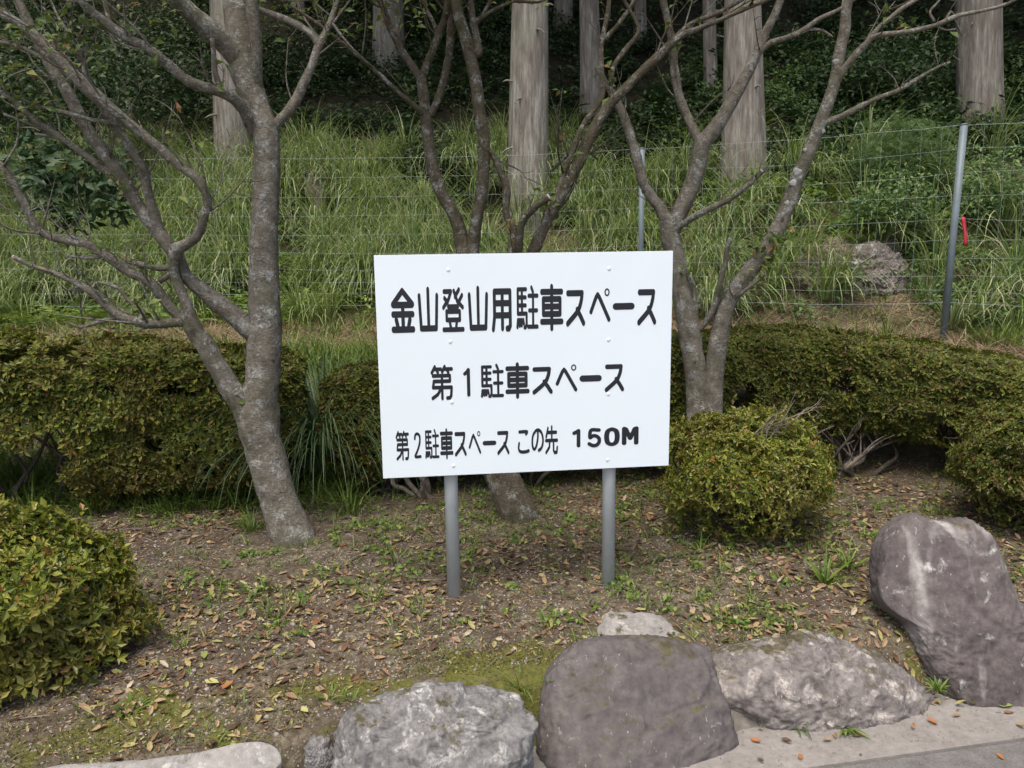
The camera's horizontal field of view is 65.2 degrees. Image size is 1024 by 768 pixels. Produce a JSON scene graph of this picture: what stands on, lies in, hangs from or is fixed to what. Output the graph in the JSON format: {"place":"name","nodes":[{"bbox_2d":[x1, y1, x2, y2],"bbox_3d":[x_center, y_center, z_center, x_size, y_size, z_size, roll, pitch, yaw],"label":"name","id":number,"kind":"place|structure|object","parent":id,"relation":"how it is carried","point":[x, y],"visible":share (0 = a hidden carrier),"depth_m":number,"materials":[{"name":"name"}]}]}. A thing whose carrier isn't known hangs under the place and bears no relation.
{"place":"outdoors","nodes":[
{"label":"outdoors","id":0,"kind":"place"},
{"bbox_2d":[0,0,1023,767],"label":"ground","id":1,"kind":"structure","parent":0,"point":[290,744],"depth_m":3.72,"materials":[{"name":"soil"}]},
{"bbox_2d":[0,128,144,344],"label":"evergreen shrub","id":2,"kind":"object","parent":1,"relation":"on","point":[36,175],"visible":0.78,"depth_m":5.41,"materials":[{"name":"green plant"}]},
{"bbox_2d":[0,0,152,235],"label":"bush","id":3,"kind":"object","parent":1,"relation":"on","point":[33,91],"visible":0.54,"depth_m":9.06,"materials":[{"name":"green plant"}]},
{"bbox_2d":[0,493,166,706],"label":"azalea shrub","id":4,"kind":"object","parent":1,"relation":"on","point":[62,575],"visible":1,"depth_m":2.83,"materials":[{"name":"green plant"}]},
{"bbox_2d":[102,0,142,148],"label":"sapling","id":5,"kind":"object","parent":1,"relation":"on","point":[108,16],"visible":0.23,"depth_m":10.48,"materials":[{"name":"brown plant"}]},
{"bbox_2d":[105,691,151,718],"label":"weed","id":6,"kind":"object","parent":1,"relation":"on","point":[130,700],"visible":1,"depth_m":2.69,"materials":[{"name":"green plant"}]},
{"bbox_2d":[89,10,211,165],"bbox_3d":[-4.462,-3.433,10.111,1.359,2.249,1.367,6,12,33],"label":"bush","id":7,"kind":"object","parent":1,"relation":"on","point":[157,70],"visible":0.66,"depth_m":9.96,"materials":[{"name":"green plant"}]},
{"bbox_2d":[0,325,309,504],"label":"azalea hedge","id":8,"kind":"object","parent":1,"relation":"on","point":[143,373],"visible":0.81,"depth_m":4.40,"materials":[{"name":"green plant"}]},
{"bbox_2d":[47,742,281,767],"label":"edging stone","id":9,"kind":"object","parent":1,"relation":"on","point":[252,755],"visible":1,"depth_m":2.40,"materials":[{"name":"grey stone"}]},
{"bbox_2d":[201,651,207,657],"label":"fallen leaf","id":10,"kind":"object","parent":1,"relation":"on","point":[204,654],"visible":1,"depth_m":2.98,"materials":[{"name":"yellow plant"}]},
{"bbox_2d":[222,680,232,688],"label":"fallen leaf","id":11,"kind":"object","parent":1,"relation":"on","point":[226,684],"visible":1,"depth_m":2.78,"materials":[{"name":"orange plant"}]},
{"bbox_2d":[205,0,252,184],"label":"cedar tree","id":12,"kind":"object","parent":1,"relation":"on","point":[225,113],"visible":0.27,"depth_m":9.97,"materials":[{"name":"brown plant"}]},
{"bbox_2d":[223,505,265,532],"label":"weed","id":13,"kind":"object","parent":1,"relation":"on","point":[247,525],"visible":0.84,"depth_m":4.27,"materials":[{"name":"green plant"}]},
{"bbox_2d":[255,578,274,590],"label":"weed","id":14,"kind":"object","parent":1,"relation":"on","point":[262,583],"visible":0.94,"depth_m":3.54,"materials":[{"name":"green plant"}]},
{"bbox_2d":[0,0,538,546],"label":"garden tree","id":15,"kind":"object","parent":1,"relation":"on","point":[252,400],"visible":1,"depth_m":3.75,"materials":[{"name":"grey plant"}]},
{"bbox_2d":[144,330,440,523],"bbox_3d":[-1.204,0.110,5.075,2.240,1.040,2.320,-1,10,0],"label":"grass tuft","id":16,"kind":"object","parent":1,"relation":"on","point":[314,451],"visible":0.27,"depth_m":4.62,"materials":[{"name":"green plant"}]},
{"bbox_2d":[292,1,305,21],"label":"cedar tree","id":17,"kind":"object","parent":1,"relation":"on","point":[303,3],"visible":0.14,"depth_m":14.58,"materials":[{"name":"brown plant"}]},
{"bbox_2d":[301,706,307,711],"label":"fallen leaf","id":18,"kind":"object","parent":1,"relation":"on","point":[305,708],"visible":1,"depth_m":2.66,"materials":[{"name":"yellow plant"}]},
{"bbox_2d":[305,171,326,213],"bbox_3d":[-2.445,-2.381,9.955,0.276,0.534,0.276,-1,10,0],"label":"tree stump","id":19,"kind":"object","parent":1,"relation":"on","point":[316,194],"visible":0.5,"depth_m":9.86,"materials":[{"name":"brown wood"}]},
{"bbox_2d":[304,733,332,767],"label":"edging stone","id":20,"kind":"object","parent":1,"relation":"on","point":[318,749],"visible":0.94,"depth_m":2.49,"materials":[{"name":"grey stone"}]},
{"bbox_2d":[310,679,353,705],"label":"weed","id":21,"kind":"object","parent":1,"relation":"on","point":[336,702],"visible":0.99,"depth_m":2.73,"materials":[{"name":"green plant"}]},
{"bbox_2d":[357,581,393,605],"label":"weed","id":22,"kind":"object","parent":1,"relation":"on","point":[380,592],"visible":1,"depth_m":3.46,"materials":[{"name":"green plant"}]},
{"bbox_2d":[351,534,414,560],"bbox_3d":[-0.635,0.810,3.972,0.017,0.017,0.406,7,13,40],"label":"stick","id":23,"kind":"object","parent":1,"relation":"on","point":[369,552],"visible":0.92,"depth_m":3.94,"materials":[{"name":"brown wood"}]},
{"bbox_2d":[371,0,410,70],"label":"cedar tree","id":24,"kind":"object","parent":1,"relation":"on","point":[387,47],"visible":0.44,"depth_m":13.19,"materials":[{"name":"brown plant"}]},
{"bbox_2d":[377,544,414,563],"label":"weed","id":25,"kind":"object","parent":1,"relation":"on","point":[395,554],"visible":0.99,"depth_m":3.86,"materials":[{"name":"green plant"}]},
{"bbox_2d":[329,680,538,767],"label":"edging stone","id":26,"kind":"object","parent":1,"relation":"on","point":[434,724],"visible":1,"depth_m":2.43,"materials":[{"name":"grey stone"}]},
{"bbox_2d":[0,591,867,765],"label":"moss","id":27,"kind":"object","parent":1,"relation":"on","point":[114,732],"visible":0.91,"depth_m":2.65,"materials":[{"name":"green plant"}]},
{"bbox_2d":[400,121,476,180],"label":"bush","id":28,"kind":"object","parent":1,"relation":"on","point":[411,149],"visible":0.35,"depth_m":10.31,"materials":[{"name":"green plant"}]},
{"bbox_2d":[7,151,919,316],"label":"bank weeds","id":29,"kind":"object","parent":1,"relation":"on","point":[365,298],"visible":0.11,"depth_m":8.55,"materials":[{"name":"green plant"}]},
{"bbox_2d":[0,106,972,330],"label":"bank ferns","id":30,"kind":"object","parent":1,"relation":"on","point":[24,318],"visible":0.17,"depth_m":8.48,"materials":[{"name":"green plant"}]},
{"bbox_2d":[0,66,1023,333],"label":"bank grass","id":31,"kind":"structure","parent":1,"relation":"on","point":[666,176],"depth_m":8.86,"materials":[{"name":"green plant"}]},
{"bbox_2d":[0,0,1023,212],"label":"undergrowth","id":32,"kind":"object","parent":1,"relation":"on","point":[488,29],"visible":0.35,"depth_m":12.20,"materials":[{"name":"green plant"}]},
{"bbox_2d":[0,453,1023,767],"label":"bed weeds","id":33,"kind":"object","parent":1,"relation":"on","point":[536,489],"visible":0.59,"depth_m":3.75,"materials":[{"name":"green plant"}]},
{"bbox_2d":[0,459,1023,767],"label":"leaf crumbs","id":34,"kind":"object","parent":1,"relation":"on","point":[442,605],"visible":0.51,"depth_m":3.36,"materials":[{"name":"brown plant"}]},
{"bbox_2d":[0,454,1023,766],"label":"twig litter","id":35,"kind":"object","parent":1,"relation":"on","point":[470,586],"visible":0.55,"depth_m":3.52,"materials":[{"name":"brown wood"}]},
{"bbox_2d":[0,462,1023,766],"bbox_3d":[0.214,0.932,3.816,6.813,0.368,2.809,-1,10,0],"label":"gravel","id":36,"kind":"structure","parent":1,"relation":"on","point":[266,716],"depth_m":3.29,"materials":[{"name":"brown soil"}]},
{"bbox_2d":[0,123,1023,341],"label":"wire fence","id":37,"kind":"object","parent":1,"relation":"on","point":[958,181],"visible":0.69,"depth_m":7.00,"materials":[{"name":"grey metal"}]},
{"bbox_2d":[961,217,967,245],"bbox_3d":[3.765,-1.269,6.659,0.067,0.238,0.027,2,10,18],"label":"marker ribbon","id":38,"kind":"object","parent":37,"relation":"hanging from","point":[965,238],"visible":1,"depth_m":6.65,"materials":[{"name":"red plastic"}]},
{"bbox_2d":[315,323,709,498],"bbox_3d":[0.051,0.154,4.946,2.489,1.018,1.028,-2,10,-8],"label":"azalea hedge","id":39,"kind":"object","parent":1,"relation":"on","point":[358,381],"visible":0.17,"depth_m":4.65,"materials":[{"name":"green plant"}]},
{"bbox_2d":[7,457,1023,759],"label":"fallen leaves","id":40,"kind":"object","parent":1,"relation":"on","point":[91,705],"depth_m":3.43,"materials":[{"name":"brown plant"}]},
{"bbox_2d":[9,457,1023,636],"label":"leafy weeds","id":41,"kind":"object","parent":1,"relation":"on","point":[510,583],"visible":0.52,"depth_m":3.89,"materials":[{"name":"green plant"}]},
{"bbox_2d":[482,663,553,701],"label":"weed","id":42,"kind":"object","parent":1,"relation":"on","point":[523,690],"visible":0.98,"depth_m":2.84,"materials":[{"name":"green plant"}]},
{"bbox_2d":[374,251,672,597],"bbox_3d":[0.063,0.211,3.352,1.200,1.501,0.094,-2,10,-6],"label":"parking sign","id":43,"kind":"object","parent":1,"relation":"on","point":[507,362],"visible":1,"depth_m":3.26,"materials":[{"name":"metal"}]},
{"bbox_2d":[279,0,770,523],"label":"garden tree","id":44,"kind":"object","parent":1,"relation":"on","point":[511,498],"visible":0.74,"depth_m":4.04,"materials":[{"name":"grey plant"}]},
{"bbox_2d":[501,0,553,236],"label":"cedar tree","id":45,"kind":"object","parent":1,"relation":"on","point":[528,103],"visible":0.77,"depth_m":9.49,"materials":[{"name":"brown plant"}]},
{"bbox_2d":[536,605,564,627],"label":"weed","id":46,"kind":"object","parent":1,"relation":"on","point":[542,621],"visible":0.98,"depth_m":3.20,"materials":[{"name":"green plant"}]},
{"bbox_2d":[552,0,572,30],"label":"cedar tree","id":47,"kind":"object","parent":1,"relation":"on","point":[565,6],"visible":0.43,"depth_m":14.00,"materials":[{"name":"brown plant"}]},
{"bbox_2d":[579,0,611,113],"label":"cedar tree","id":48,"kind":"object","parent":1,"relation":"on","point":[590,85],"visible":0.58,"depth_m":11.63,"materials":[{"name":"brown plant"}]},
{"bbox_2d":[586,523,626,544],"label":"weed","id":49,"kind":"object","parent":1,"relation":"on","point":[616,536],"visible":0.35,"depth_m":4.00,"materials":[{"name":"green plant"}]},
{"bbox_2d":[536,634,738,767],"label":"edging stone","id":50,"kind":"object","parent":1,"relation":"on","point":[633,701],"visible":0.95,"depth_m":2.76,"materials":[{"name":"grey stone"}]},
{"bbox_2d":[597,611,679,636],"bbox_3d":[0.494,1.006,3.168,0.360,0.164,0.300,-1,10,0],"label":"stone","id":51,"kind":"object","parent":1,"relation":"on","point":[615,623],"visible":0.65,"depth_m":3.14,"materials":[{"name":"stone"}]},
{"bbox_2d":[633,0,646,44],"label":"cedar tree","id":52,"kind":"object","parent":1,"relation":"on","point":[637,9],"visible":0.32,"depth_m":12.84,"materials":[{"name":"brown plant"}]},
{"bbox_2d":[599,89,705,160],"bbox_3d":[1.900,-3.344,10.636,1.367,1.035,1.254,-10,13,-42],"label":"bush","id":53,"kind":"object","parent":1,"relation":"on","point":[636,126],"visible":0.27,"depth_m":10.41,"materials":[{"name":"green plant"}]},
{"bbox_2d":[639,551,711,564],"bbox_3d":[0.776,0.822,3.799,0.397,0.011,0.029,-5,11,-21],"label":"stick","id":54,"kind":"object","parent":1,"relation":"on","point":[668,557],"visible":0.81,"depth_m":3.79,"materials":[{"name":"brown wood"}]},
{"bbox_2d":[684,531,719,554],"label":"weed","id":55,"kind":"object","parent":1,"relation":"on","point":[696,550],"visible":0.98,"depth_m":3.89,"materials":[{"name":"green plant"}]},
{"bbox_2d":[702,0,723,96],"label":"cedar tree","id":56,"kind":"object","parent":1,"relation":"on","point":[710,35],"visible":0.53,"depth_m":10.82,"materials":[{"name":"brown plant"}]},
{"bbox_2d":[698,282,769,315],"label":"grass tuft","id":57,"kind":"object","parent":1,"relation":"on","point":[734,310],"visible":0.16,"depth_m":7.81,"materials":[{"name":"green plant"}]},
{"bbox_2d":[719,0,769,199],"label":"cedar tree","id":58,"kind":"object","parent":1,"relation":"on","point":[740,39],"visible":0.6,"depth_m":8.97,"materials":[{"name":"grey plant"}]},
{"bbox_2d":[651,389,841,542],"bbox_3d":[1.199,0.386,4.114,0.969,0.819,0.940,-1,10,0],"label":"azalea shrub","id":59,"kind":"object","parent":1,"relation":"on","point":[790,450],"visible":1,"depth_m":3.85,"materials":[{"name":"green plant"}]},
{"bbox_2d":[533,693,1023,767],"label":"gutter","id":60,"kind":"object","parent":1,"relation":"on","point":[1004,731],"visible":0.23,"depth_m":2.81,"materials":[{"name":"concrete"}]},
{"bbox_2d":[731,709,759,731],"bbox_3d":[0.776,1.168,2.961,0.788,0.199,0.315,-3,10,-10],"label":"mortar","id":61,"kind":"object","parent":60,"relation":"on","point":[741,721],"visible":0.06,"depth_m":2.90,"materials":[{"name":"grey concrete"}]},
{"bbox_2d":[793,722,811,739],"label":"weed","id":62,"kind":"object","parent":60,"relation":"on","point":[803,727],"visible":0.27,"depth_m":2.85,"materials":[{"name":"green plant"}]},
{"bbox_2d":[837,727,869,738],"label":"weed","id":63,"kind":"object","parent":60,"relation":"on","point":[850,731],"visible":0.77,"depth_m":2.84,"materials":[{"name":"green plant"}]},
{"bbox_2d":[742,693,1023,767],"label":"gutter litter","id":64,"kind":"object","parent":60,"relation":"on","point":[913,725],"visible":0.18,"depth_m":2.88,"materials":[{"name":"brown plant"}]},
{"bbox_2d":[869,512,1023,707],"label":"edging stone","id":65,"kind":"object","parent":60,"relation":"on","point":[943,592],"visible":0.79,"depth_m":3.08,"materials":[{"name":"grey stone"}]},
{"bbox_2d":[595,0,1016,495],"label":"garden tree","id":66,"kind":"object","parent":1,"relation":"on","point":[704,380],"visible":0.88,"depth_m":4.37,"materials":[{"name":"grey plant"}]},
{"bbox_2d":[789,542,854,584],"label":"weed","id":67,"kind":"object","parent":1,"relation":"on","point":[820,576],"visible":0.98,"depth_m":3.53,"materials":[{"name":"green plant"}]},
{"bbox_2d":[710,629,934,732],"bbox_3d":[1.161,1.170,3.060,0.937,0.472,0.419,-1,10,0],"label":"edging stone","id":68,"kind":"object","parent":1,"relation":"on","point":[818,680],"visible":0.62,"depth_m":2.91,"materials":[{"name":"grey stone"}]},
{"bbox_2d":[654,19,1023,335],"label":"bank creepers","id":69,"kind":"object","parent":1,"relation":"on","point":[782,74],"visible":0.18,"depth_m":9.27,"materials":[{"name":"green plant"}]},
{"bbox_2d":[777,231,910,293],"bbox_3d":[3.342,-1.089,8.011,1.503,0.894,0.697,-1,10,0],"label":"hillside boulder","id":70,"kind":"object","parent":1,"relation":"on","point":[891,242],"visible":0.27,"depth_m":7.88,"materials":[{"name":"rock"}]},
{"bbox_2d":[822,534,869,570],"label":"weed","id":71,"kind":"object","parent":1,"relation":"on","point":[850,563],"visible":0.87,"depth_m":3.67,"materials":[{"name":"green plant"}]},
{"bbox_2d":[669,321,1023,479],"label":"azalea hedge","id":72,"kind":"object","parent":1,"relation":"on","point":[891,391],"visible":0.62,"depth_m":4.82,"materials":[{"name":"green plant"}]},
{"bbox_2d":[803,10,954,114],"bbox_3d":[4.653,-3.953,10.168,1.745,1.290,1.564,3,11,23],"label":"bush","id":73,"kind":"object","parent":1,"relation":"on","point":[864,77],"visible":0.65,"depth_m":9.92,"materials":[{"name":"green plant"}]},
{"bbox_2d":[847,239,910,295],"bbox_3d":[3.550,-1.090,7.820,0.614,0.656,0.526,-1,10,0],"label":"hillside boulder","id":74,"kind":"object","parent":1,"relation":"on","point":[883,254],"visible":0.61,"depth_m":7.67,"materials":[{"name":"grey stone"}]},
{"bbox_2d":[837,162,947,253],"bbox_3d":[3.767,-1.624,7.890,1.004,1.079,0.870,-9,13,-40],"label":"bush","id":75,"kind":"object","parent":1,"relation":"on","point":[906,210],"visible":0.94,"depth_m":7.77,"materials":[{"name":"green plant"}]},
{"bbox_2d":[842,107,964,200],"bbox_3d":[4.162,-2.327,8.456,1.323,1.160,1.051,-1,10,0],"label":"bush","id":76,"kind":"object","parent":1,"relation":"on","point":[867,153],"visible":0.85,"depth_m":8.32,"materials":[{"name":"green plant"}]},
{"bbox_2d":[884,261,962,299],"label":"grass tuft","id":77,"kind":"object","parent":1,"relation":"on","point":[924,295],"visible":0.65,"depth_m":7.53,"materials":[{"name":"green plant"}]},
{"bbox_2d":[923,675,949,694],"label":"weed","id":78,"kind":"object","parent":1,"relation":"on","point":[936,686],"visible":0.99,"depth_m":3.03,"materials":[{"name":"green plant"}]},
{"bbox_2d":[954,0,1006,141],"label":"cedar tree","id":79,"kind":"object","parent":1,"relation":"on","point":[979,71],"visible":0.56,"depth_m":9.60,"materials":[{"name":"brown plant"}]},
{"bbox_2d":[937,144,1023,239],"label":"bush","id":80,"kind":"object","parent":1,"relation":"on","point":[997,206],"visible":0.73,"depth_m":8.12,"materials":[{"name":"green plant"}]},
{"bbox_2d":[943,391,1023,532],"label":"azalea shrub","id":81,"kind":"object","parent":1,"relation":"on","point":[991,436],"visible":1,"depth_m":4.04,"materials":[{"name":"green plant"}]},
{"bbox_2d":[966,497,1008,511],"bbox_3d":[2.842,0.640,4.560,0.826,0.040,0.033,-7,11,-30],"label":"stick","id":82,"kind":"object","parent":1,"relation":"on","point":[970,509],"visible":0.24,"depth_m":4.37,"materials":[{"name":"brown wood"}]},
{"bbox_2d":[953,317,1023,346],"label":"grass tuft","id":83,"kind":"object","parent":1,"relation":"on","point":[1018,339],"visible":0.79,"depth_m":6.76,"materials":[{"name":"green plant"}]},
{"bbox_2d":[0,135,1023,518],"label":"short grass","id":84,"kind":"structure","parent":0,"point":[32,485],"depth_m":6.29,"materials":[{"name":"green plant"}]},
{"bbox_2d":[0,192,1023,388],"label":"dry grass","id":85,"kind":"structure","parent":0,"point":[1003,348],"depth_m":7.54,"materials":[{"name":"plant"}]},
{"bbox_2d":[832,741,1023,767],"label":"road edge","id":86,"kind":"object","parent":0,"point":[971,758],"visible":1,"depth_m":2.72,"materials":[{"name":"grey concrete"}]},
{"bbox_2d":[543,695,1021,767],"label":"road grit","id":87,"kind":"object","parent":86,"relation":"on","point":[890,744],"visible":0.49,"depth_m":2.79,"materials":[{"name":"grey gravel"}]}
]}

